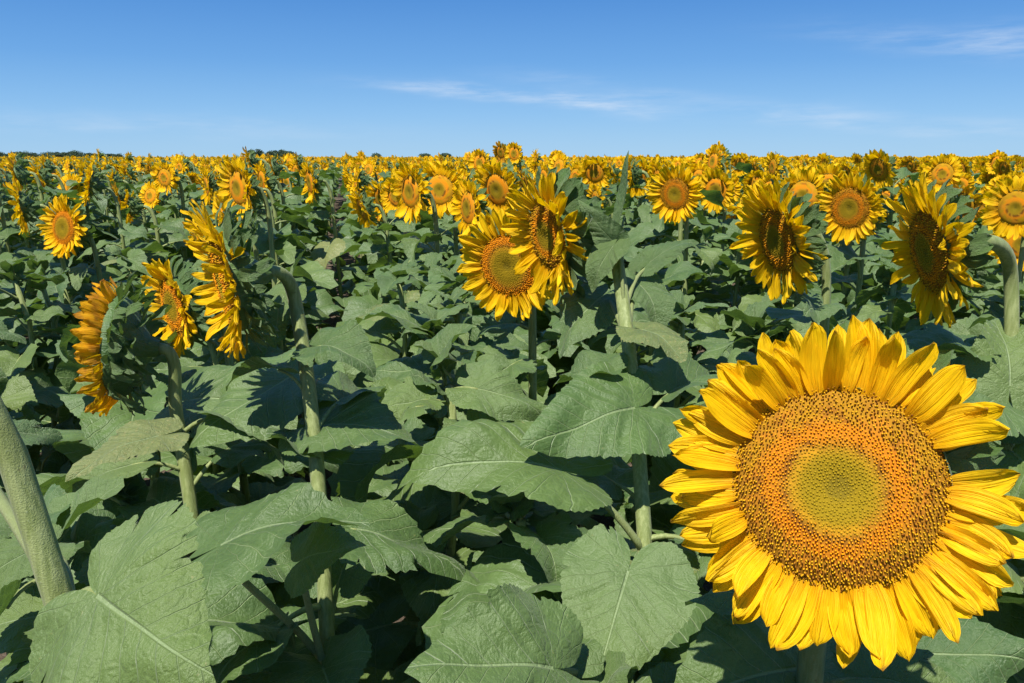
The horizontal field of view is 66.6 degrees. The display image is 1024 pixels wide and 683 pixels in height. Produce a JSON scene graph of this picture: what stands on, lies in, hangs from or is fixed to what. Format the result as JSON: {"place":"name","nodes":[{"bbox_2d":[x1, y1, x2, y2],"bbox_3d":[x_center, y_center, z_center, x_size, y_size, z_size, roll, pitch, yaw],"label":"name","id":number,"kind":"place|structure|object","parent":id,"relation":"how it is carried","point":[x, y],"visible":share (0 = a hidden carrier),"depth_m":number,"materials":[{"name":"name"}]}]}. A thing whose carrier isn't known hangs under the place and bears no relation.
{"place":"outdoors","nodes":[
{"label":"outdoors","id":0,"kind":"place"},
{"bbox_2d":[0,176,916,660],"bbox_3d":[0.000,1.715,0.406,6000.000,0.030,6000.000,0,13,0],"label":"ground","id":1,"kind":"structure","parent":0,"point":[334,320],"depth_m":7.25,"materials":[{"name":"soil"}]},
{"bbox_2d":[0,196,50,456],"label":"sunflower plant","id":2,"kind":"object","parent":1,"relation":"on","point":[4,213],"visible":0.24,"depth_m":4.23,"materials":[{"name":"green plant"}]},
{"bbox_2d":[0,226,69,356],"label":"sunflower plant","id":3,"kind":"object","parent":1,"relation":"on","point":[6,232],"visible":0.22,"depth_m":4.10,"materials":[{"name":"green plant"}]},
{"bbox_2d":[0,320,77,654],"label":"sunflower plant","id":4,"kind":"object","parent":1,"relation":"on","point":[24,395],"visible":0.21,"depth_m":2.29,"materials":[{"name":"green plant"}]},
{"bbox_2d":[0,250,81,473],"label":"sunflower plant","id":5,"kind":"object","parent":1,"relation":"on","point":[13,325],"visible":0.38,"depth_m":2.85,"materials":[{"name":"green plant"}]},
{"bbox_2d":[0,185,82,336],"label":"sunflower plant","id":6,"kind":"object","parent":1,"relation":"on","point":[4,197],"visible":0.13,"depth_m":4.75,"materials":[{"name":"green plant"}]},
{"bbox_2d":[0,157,91,334],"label":"sunflower plant","id":7,"kind":"object","parent":1,"relation":"on","point":[20,174],"visible":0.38,"depth_m":4.87,"materials":[{"name":"green plant"}]},
{"bbox_2d":[0,255,96,473],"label":"sunflower plant","id":8,"kind":"object","parent":1,"relation":"on","point":[51,459],"visible":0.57,"depth_m":2.65,"materials":[{"name":"green plant"}]},
{"bbox_2d":[4,179,95,309],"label":"sunflower plant","id":9,"kind":"object","parent":1,"relation":"on","point":[26,208],"visible":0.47,"depth_m":3.40,"materials":[{"name":"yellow plant"}]},
{"bbox_2d":[25,162,119,284],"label":"sunflower plant","id":10,"kind":"object","parent":1,"relation":"on","point":[44,177],"visible":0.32,"depth_m":5.31,"materials":[{"name":"green plant"}]},
{"bbox_2d":[32,263,131,453],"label":"sunflower plant","id":11,"kind":"object","parent":1,"relation":"on","point":[62,290],"visible":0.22,"depth_m":3.16,"materials":[{"name":"green plant"}]},
{"bbox_2d":[42,172,131,293],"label":"sunflower plant","id":12,"kind":"object","parent":1,"relation":"on","point":[99,227],"visible":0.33,"depth_m":5.53,"materials":[{"name":"green plant"}]},
{"bbox_2d":[36,193,167,400],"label":"sunflower plant","id":13,"kind":"object","parent":1,"relation":"on","point":[65,229],"visible":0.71,"depth_m":3.06,"materials":[{"name":"yellow plant"}]},
{"bbox_2d":[0,396,215,682],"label":"sunflower plant","id":14,"kind":"object","parent":1,"relation":"on","point":[136,611],"visible":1,"depth_m":0.57,"materials":[{"name":"green plant"}]},
{"bbox_2d":[78,159,138,277],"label":"sunflower plant","id":15,"kind":"object","parent":1,"relation":"on","point":[111,203],"visible":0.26,"depth_m":6.03,"materials":[{"name":"green plant"}]},
{"bbox_2d":[76,160,151,292],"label":"sunflower plant","id":16,"kind":"object","parent":1,"relation":"on","point":[94,184],"visible":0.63,"depth_m":4.11,"materials":[{"name":"green plant"}]},
{"bbox_2d":[5,460,236,531],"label":"sunflower plant","id":17,"kind":"object","parent":1,"relation":"on","point":[133,491],"visible":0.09,"depth_m":1.42,"materials":[{"name":"green plant"}]},
{"bbox_2d":[90,240,169,397],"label":"sunflower plant","id":18,"kind":"object","parent":1,"relation":"on","point":[136,257],"visible":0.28,"depth_m":3.81,"materials":[{"name":"green plant"}]},
{"bbox_2d":[106,181,178,405],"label":"sunflower plant","id":19,"kind":"object","parent":1,"relation":"on","point":[120,193],"visible":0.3,"depth_m":4.66,"materials":[{"name":"green plant"}]},
{"bbox_2d":[0,476,295,682],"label":"sunflower plant","id":20,"kind":"object","parent":1,"relation":"on","point":[241,614],"visible":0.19,"depth_m":1.10,"materials":[{"name":"green plant"}]},
{"bbox_2d":[52,305,245,514],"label":"sunflower plant","id":21,"kind":"object","parent":1,"relation":"on","point":[96,432],"visible":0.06,"depth_m":1.75,"materials":[{"name":"green plant"}]},
{"bbox_2d":[121,189,193,336],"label":"sunflower plant","id":22,"kind":"object","parent":1,"relation":"on","point":[136,208],"visible":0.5,"depth_m":4.42,"materials":[{"name":"green plant"}]},
{"bbox_2d":[138,181,194,263],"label":"sunflower plant","id":23,"kind":"object","parent":1,"relation":"on","point":[150,194],"visible":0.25,"depth_m":5.34,"materials":[{"name":"yellow plant"}]},
{"bbox_2d":[141,160,204,262],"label":"sunflower plant","id":24,"kind":"object","parent":1,"relation":"on","point":[163,175],"visible":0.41,"depth_m":4.93,"materials":[{"name":"yellow plant"}]},
{"bbox_2d":[21,272,383,654],"bbox_3d":[-0.609,0.651,1.458,0.609,1.561,0.584,6,15,25],"label":"sunflower plant","id":25,"kind":"object","parent":1,"relation":"on","point":[121,347],"visible":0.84,"depth_m":1.33,"materials":[{"name":"green plant"}]},
{"bbox_2d":[144,310,304,491],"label":"sunflower plant","id":26,"kind":"object","parent":1,"relation":"on","point":[190,360],"visible":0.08,"depth_m":2.42,"materials":[{"name":"green plant"}]},
{"bbox_2d":[196,165,264,259],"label":"sunflower plant","id":27,"kind":"object","parent":1,"relation":"on","point":[208,185],"visible":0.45,"depth_m":4.65,"materials":[{"name":"yellow plant"}]},
{"bbox_2d":[140,254,338,511],"bbox_3d":[-0.707,0.527,2.065,0.517,1.524,0.524,0,13,0],"label":"sunflower plant","id":28,"kind":"object","parent":1,"relation":"on","point":[183,318],"visible":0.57,"depth_m":1.90,"materials":[{"name":"yellow plant"}]},
{"bbox_2d":[187,277,307,486],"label":"sunflower plant","id":29,"kind":"object","parent":1,"relation":"on","point":[269,351],"visible":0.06,"depth_m":2.74,"materials":[{"name":"green plant"}]},
{"bbox_2d":[209,191,329,536],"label":"sunflower plant","id":30,"kind":"object","parent":1,"relation":"on","point":[312,310],"visible":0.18,"depth_m":3.23,"materials":[{"name":"green plant"}]},
{"bbox_2d":[242,146,311,277],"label":"sunflower plant","id":31,"kind":"object","parent":1,"relation":"on","point":[251,159],"visible":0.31,"depth_m":5.18,"materials":[{"name":"green plant"}]},
{"bbox_2d":[237,159,326,335],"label":"sunflower plant","id":32,"kind":"object","parent":1,"relation":"on","point":[266,179],"visible":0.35,"depth_m":4.89,"materials":[{"name":"green plant"}]},
{"bbox_2d":[247,191,323,330],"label":"sunflower plant","id":33,"kind":"object","parent":1,"relation":"on","point":[302,221],"visible":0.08,"depth_m":4.30,"materials":[{"name":"green plant"}]},
{"bbox_2d":[216,155,355,537],"bbox_3d":[-0.962,0.125,3.251,0.574,1.760,0.504,-6,15,-24],"label":"sunflower plant","id":34,"kind":"object","parent":1,"relation":"on","point":[238,186],"visible":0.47,"depth_m":3.03,"materials":[{"name":"yellow plant"}]},
{"bbox_2d":[250,177,330,415],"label":"sunflower plant","id":35,"kind":"object","parent":1,"relation":"on","point":[306,208],"visible":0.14,"depth_m":4.67,"materials":[{"name":"green plant"}]},
{"bbox_2d":[240,210,347,479],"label":"sunflower plant","id":36,"kind":"object","parent":1,"relation":"on","point":[321,300],"visible":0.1,"depth_m":3.83,"materials":[{"name":"green plant"}]},
{"bbox_2d":[264,153,329,292],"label":"sunflower plant","id":37,"kind":"object","parent":1,"relation":"on","point":[276,168],"visible":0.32,"depth_m":5.80,"materials":[{"name":"green plant"}]},
{"bbox_2d":[293,152,345,295],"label":"sunflower plant","id":38,"kind":"object","parent":1,"relation":"on","point":[321,227],"visible":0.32,"depth_m":7.07,"materials":[{"name":"green plant"}]},
{"bbox_2d":[180,198,465,682],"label":"sunflower plant","id":39,"kind":"object","parent":1,"relation":"on","point":[348,548],"visible":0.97,"depth_m":1.21,"materials":[{"name":"green plant"}]},
{"bbox_2d":[299,160,370,346],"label":"sunflower plant","id":40,"kind":"object","parent":1,"relation":"on","point":[324,252],"visible":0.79,"depth_m":4.50,"materials":[{"name":"green plant"}]},
{"bbox_2d":[335,174,402,315],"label":"sunflower plant","id":41,"kind":"object","parent":1,"relation":"on","point":[355,238],"visible":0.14,"depth_m":5.66,"materials":[{"name":"green plant"}]},
{"bbox_2d":[339,163,404,281],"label":"sunflower plant","id":42,"kind":"object","parent":1,"relation":"on","point":[359,179],"visible":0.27,"depth_m":5.21,"materials":[{"name":"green plant"}]},
{"bbox_2d":[304,258,455,529],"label":"sunflower plant","id":43,"kind":"object","parent":1,"relation":"on","point":[375,327],"visible":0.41,"depth_m":2.81,"materials":[{"name":"green plant"}]},
{"bbox_2d":[341,189,430,320],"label":"sunflower plant","id":44,"kind":"object","parent":1,"relation":"on","point":[363,208],"visible":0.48,"depth_m":4.04,"materials":[{"name":"green plant"}]},
{"bbox_2d":[353,260,427,387],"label":"sunflower plant","id":45,"kind":"object","parent":1,"relation":"on","point":[360,380],"visible":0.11,"depth_m":3.39,"materials":[{"name":"green plant"}]},
{"bbox_2d":[352,180,432,303],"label":"sunflower plant","id":46,"kind":"object","parent":1,"relation":"on","point":[425,215],"visible":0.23,"depth_m":4.60,"materials":[{"name":"green plant"}]},
{"bbox_2d":[367,174,445,298],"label":"sunflower plant","id":47,"kind":"object","parent":1,"relation":"on","point":[388,199],"visible":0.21,"depth_m":4.39,"materials":[{"name":"green plant"}]},
{"bbox_2d":[370,243,452,342],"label":"sunflower plant","id":48,"kind":"object","parent":1,"relation":"on","point":[375,289],"visible":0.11,"depth_m":3.76,"materials":[{"name":"green plant"}]},
{"bbox_2d":[378,252,475,366],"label":"sunflower plant","id":49,"kind":"object","parent":1,"relation":"on","point":[432,258],"visible":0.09,"depth_m":3.08,"materials":[{"name":"green plant"}]},
{"bbox_2d":[310,324,546,670],"bbox_3d":[-0.199,0.665,1.692,0.580,1.429,0.653,-6,14,-22],"label":"sunflower plant","id":50,"kind":"object","parent":1,"relation":"on","point":[490,389],"visible":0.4,"depth_m":1.53,"materials":[{"name":"green plant"}]},
{"bbox_2d":[386,161,473,462],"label":"sunflower plant","id":51,"kind":"object","parent":1,"relation":"on","point":[409,188],"visible":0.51,"depth_m":3.17,"materials":[{"name":"yellow plant"}]},
{"bbox_2d":[327,301,533,648],"bbox_3d":[-0.190,0.602,1.986,0.625,1.417,0.658,0,13,0],"label":"sunflower plant","id":52,"kind":"object","parent":1,"relation":"on","point":[391,374],"visible":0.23,"depth_m":1.88,"materials":[{"name":"green plant"}]},
{"bbox_2d":[367,284,549,521],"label":"sunflower plant","id":53,"kind":"object","parent":1,"relation":"on","point":[510,341],"visible":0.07,"depth_m":2.15,"materials":[{"name":"green plant"}]},
{"bbox_2d":[370,254,555,465],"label":"sunflower plant","id":54,"kind":"object","parent":1,"relation":"on","point":[441,280],"visible":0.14,"depth_m":2.52,"materials":[{"name":"green plant"}]},
{"bbox_2d":[448,148,492,312],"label":"sunflower plant","id":55,"kind":"object","parent":1,"relation":"on","point":[477,157],"visible":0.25,"depth_m":5.53,"materials":[{"name":"yellow plant"}]},
{"bbox_2d":[420,159,537,310],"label":"sunflower plant","id":56,"kind":"object","parent":1,"relation":"on","point":[444,179],"visible":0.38,"depth_m":3.35,"materials":[{"name":"yellow plant"}]},
{"bbox_2d":[442,176,550,403],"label":"sunflower plant","id":57,"kind":"object","parent":1,"relation":"on","point":[468,204],"visible":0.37,"depth_m":3.08,"materials":[{"name":"yellow plant"}]},
{"bbox_2d":[0,148,1023,300],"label":"sunflower field","id":58,"kind":"structure","parent":1,"relation":"on","point":[189,167],"depth_m":13.25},
{"bbox_2d":[504,142,533,191],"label":"sunflower plant","id":59,"kind":"object","parent":1,"relation":"on","point":[513,154],"visible":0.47,"depth_m":7.02,"materials":[{"name":"yellow plant"}]},
{"bbox_2d":[425,208,629,529],"bbox_3d":[0.038,0.473,2.034,0.563,1.643,0.446,-5,14,-21],"label":"sunflower plant","id":60,"kind":"object","parent":1,"relation":"on","point":[488,271],"visible":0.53,"depth_m":1.77,"materials":[{"name":"yellow plant"}]},
{"bbox_2d":[472,156,583,394],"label":"sunflower plant","id":61,"kind":"object","parent":1,"relation":"on","point":[497,180],"visible":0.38,"depth_m":3.15,"materials":[{"name":"yellow plant"}]},
{"bbox_2d":[398,151,717,682],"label":"sunflower plant","id":62,"kind":"object","parent":1,"relation":"on","point":[577,433],"visible":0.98,"depth_m":1.22,"materials":[{"name":"green plant"}]},
{"bbox_2d":[415,489,713,680],"bbox_3d":[0.022,0.814,1.412,0.550,1.270,0.592,9,16,33],"label":"sunflower plant","id":63,"kind":"object","parent":1,"relation":"on","point":[554,538],"visible":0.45,"depth_m":1.25,"materials":[{"name":"green plant"}]},
{"bbox_2d":[541,268,643,527],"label":"sunflower plant","id":64,"kind":"object","parent":1,"relation":"on","point":[570,351],"visible":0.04,"depth_m":3.35,"materials":[{"name":"green plant"}]},
{"bbox_2d":[577,155,634,280],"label":"sunflower plant","id":65,"kind":"object","parent":1,"relation":"on","point":[593,170],"visible":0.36,"depth_m":5.23,"materials":[{"name":"yellow plant"}]},
{"bbox_2d":[586,183,644,261],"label":"sunflower plant","id":66,"kind":"object","parent":1,"relation":"on","point":[598,190],"visible":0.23,"depth_m":5.07,"materials":[{"name":"yellow plant"}]},
{"bbox_2d":[568,638,682,682],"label":"sunflower plant","id":67,"kind":"object","parent":1,"relation":"on","point":[610,666],"visible":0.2,"depth_m":0.89,"materials":[{"name":"green plant"}]},
{"bbox_2d":[603,157,659,325],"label":"sunflower plant","id":68,"kind":"object","parent":1,"relation":"on","point":[639,193],"visible":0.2,"depth_m":4.58,"materials":[{"name":"green plant"}]},
{"bbox_2d":[587,289,684,466],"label":"sunflower plant","id":69,"kind":"object","parent":1,"relation":"on","point":[642,350],"visible":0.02,"depth_m":3.08,"materials":[{"name":"green plant"}]},
{"bbox_2d":[605,244,707,542],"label":"sunflower plant","id":70,"kind":"object","parent":1,"relation":"on","point":[681,270],"visible":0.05,"depth_m":2.72,"materials":[{"name":"green plant"}]},
{"bbox_2d":[614,155,704,272],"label":"sunflower plant","id":71,"kind":"object","parent":1,"relation":"on","point":[644,212],"visible":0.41,"depth_m":4.26,"materials":[{"name":"green plant"}]},
{"bbox_2d":[609,290,732,661],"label":"sunflower plant","id":72,"kind":"object","parent":1,"relation":"on","point":[679,321],"visible":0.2,"depth_m":2.42,"materials":[{"name":"green plant"}]},
{"bbox_2d":[629,156,727,325],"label":"sunflower plant","id":73,"kind":"object","parent":1,"relation":"on","point":[657,226],"visible":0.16,"depth_m":4.07,"materials":[{"name":"green plant"}]},
{"bbox_2d":[662,160,722,286],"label":"sunflower plant","id":74,"kind":"object","parent":1,"relation":"on","point":[698,168],"visible":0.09,"depth_m":5.29,"materials":[{"name":"yellow plant"}]},
{"bbox_2d":[645,163,742,406],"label":"sunflower plant","id":75,"kind":"object","parent":1,"relation":"on","point":[674,193],"visible":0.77,"depth_m":3.29,"materials":[{"name":"yellow plant"}]},
{"bbox_2d":[662,248,744,363],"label":"sunflower plant","id":76,"kind":"object","parent":1,"relation":"on","point":[692,258],"visible":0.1,"depth_m":3.81,"materials":[{"name":"green plant"}]},
{"bbox_2d":[688,167,743,307],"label":"sunflower plant","id":77,"kind":"object","parent":1,"relation":"on","point":[716,179],"visible":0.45,"depth_m":4.25,"materials":[{"name":"yellow plant"}]},
{"bbox_2d":[702,144,734,283],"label":"sunflower plant","id":78,"kind":"object","parent":1,"relation":"on","point":[713,158],"visible":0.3,"depth_m":5.72,"materials":[{"name":"yellow plant"}]},
{"bbox_2d":[697,141,752,214],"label":"sunflower plant","id":79,"kind":"object","parent":1,"relation":"on","point":[745,167],"visible":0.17,"depth_m":6.54,"materials":[{"name":"yellow plant"}]},
{"bbox_2d":[696,170,763,305],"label":"sunflower plant","id":80,"kind":"object","parent":1,"relation":"on","point":[737,191],"visible":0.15,"depth_m":5.11,"materials":[{"name":"yellow plant"}]},
{"bbox_2d":[622,301,838,594],"bbox_3d":[0.585,0.586,2.077,0.644,1.406,0.670,0,13,0],"label":"sunflower plant","id":81,"kind":"object","parent":1,"relation":"on","point":[756,320],"visible":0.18,"depth_m":2.08,"materials":[{"name":"green plant"}]},
{"bbox_2d":[702,203,758,309],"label":"sunflower plant","id":82,"kind":"object","parent":1,"relation":"on","point":[730,208],"visible":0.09,"depth_m":4.92,"materials":[{"name":"green plant"}]},
{"bbox_2d":[687,219,781,372],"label":"sunflower plant","id":83,"kind":"object","parent":1,"relation":"on","point":[733,232],"visible":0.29,"depth_m":3.49,"materials":[{"name":"green plant"}]},
{"bbox_2d":[739,151,788,292],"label":"sunflower plant","id":84,"kind":"object","parent":1,"relation":"on","point":[774,165],"visible":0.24,"depth_m":5.47,"materials":[{"name":"yellow plant"}]},
{"bbox_2d":[705,180,841,372],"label":"sunflower plant","id":85,"kind":"object","parent":1,"relation":"on","point":[747,299],"visible":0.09,"depth_m":3.30,"materials":[{"name":"green plant"}]},
{"bbox_2d":[729,176,846,340],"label":"sunflower plant","id":86,"kind":"object","parent":1,"relation":"on","point":[785,237],"visible":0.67,"depth_m":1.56,"materials":[{"name":"yellow plant"}]},
{"bbox_2d":[731,274,850,341],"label":"sunflower plant","id":87,"kind":"object","parent":1,"relation":"on","point":[791,303],"visible":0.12,"depth_m":3.12,"materials":[{"name":"green plant"}]},
{"bbox_2d":[779,166,855,332],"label":"sunflower plant","id":88,"kind":"object","parent":1,"relation":"on","point":[803,181],"visible":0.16,"depth_m":3.34,"materials":[{"name":"yellow plant"}]},
{"bbox_2d":[815,162,848,285],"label":"sunflower plant","id":89,"kind":"object","parent":1,"relation":"on","point":[829,171],"visible":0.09,"depth_m":4.21,"materials":[{"name":"yellow plant"}]},
{"bbox_2d":[659,315,1023,682],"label":"sunflower plant","id":90,"kind":"object","parent":1,"relation":"on","point":[842,501],"visible":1,"depth_m":0.62,"materials":[{"name":"yellow plant"}]},
{"bbox_2d":[787,213,908,328],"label":"sunflower plant","id":91,"kind":"object","parent":1,"relation":"on","point":[841,296],"visible":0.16,"depth_m":3.93,"materials":[{"name":"green plant"}]},
{"bbox_2d":[799,171,912,337],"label":"sunflower plant","id":92,"kind":"object","parent":1,"relation":"on","point":[851,205],"visible":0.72,"depth_m":2.73,"materials":[{"name":"yellow plant"}]},
{"bbox_2d":[845,237,915,337],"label":"sunflower plant","id":93,"kind":"object","parent":1,"relation":"on","point":[850,297],"visible":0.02,"depth_m":3.63,"materials":[{"name":"green plant"}]},
{"bbox_2d":[859,149,919,274],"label":"sunflower plant","id":94,"kind":"object","parent":1,"relation":"on","point":[877,167],"visible":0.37,"depth_m":4.57,"materials":[{"name":"yellow plant"}]},
{"bbox_2d":[828,259,958,358],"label":"sunflower plant","id":95,"kind":"object","parent":1,"relation":"on","point":[885,290],"visible":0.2,"depth_m":2.55,"materials":[{"name":"green plant"}]},
{"bbox_2d":[868,153,971,320],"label":"sunflower plant","id":96,"kind":"object","parent":1,"relation":"on","point":[941,168],"visible":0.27,"depth_m":4.06,"materials":[{"name":"yellow plant"}]},
{"bbox_2d":[905,288,984,330],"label":"sunflower plant","id":97,"kind":"object","parent":1,"relation":"on","point":[913,322],"visible":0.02,"depth_m":3.21,"materials":[{"name":"green plant"}]},
{"bbox_2d":[880,171,1023,681],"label":"sunflower plant","id":98,"kind":"object","parent":1,"relation":"on","point":[940,251],"visible":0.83,"depth_m":1.30,"materials":[{"name":"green plant"}]},
{"bbox_2d":[915,184,999,317],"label":"sunflower plant","id":99,"kind":"object","parent":1,"relation":"on","point":[977,201],"visible":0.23,"depth_m":4.00,"materials":[{"name":"green plant"}]},
{"bbox_2d":[947,282,1023,336],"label":"sunflower plant","id":100,"kind":"object","parent":1,"relation":"on","point":[958,327],"visible":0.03,"depth_m":2.97,"materials":[{"name":"green plant"}]},
{"bbox_2d":[966,175,1023,323],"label":"sunflower plant","id":101,"kind":"object","parent":1,"relation":"on","point":[1003,212],"visible":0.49,"depth_m":2.99,"materials":[{"name":"yellow plant"}]},
{"bbox_2d":[969,229,1023,317],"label":"sunflower plant","id":102,"kind":"object","parent":1,"relation":"on","point":[1014,245],"visible":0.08,"depth_m":3.31,"materials":[{"name":"green plant"}]},
{"bbox_2d":[972,523,1023,682],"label":"sunflower plant","id":103,"kind":"object","parent":1,"relation":"on","point":[1008,617],"visible":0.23,"depth_m":1.23,"materials":[{"name":"green plant"}]},
{"bbox_2d":[0,0,1023,156],"label":"sky","id":104,"kind":"structure","parent":0,"point":[317,78],"materials":[{"name":"blue"}]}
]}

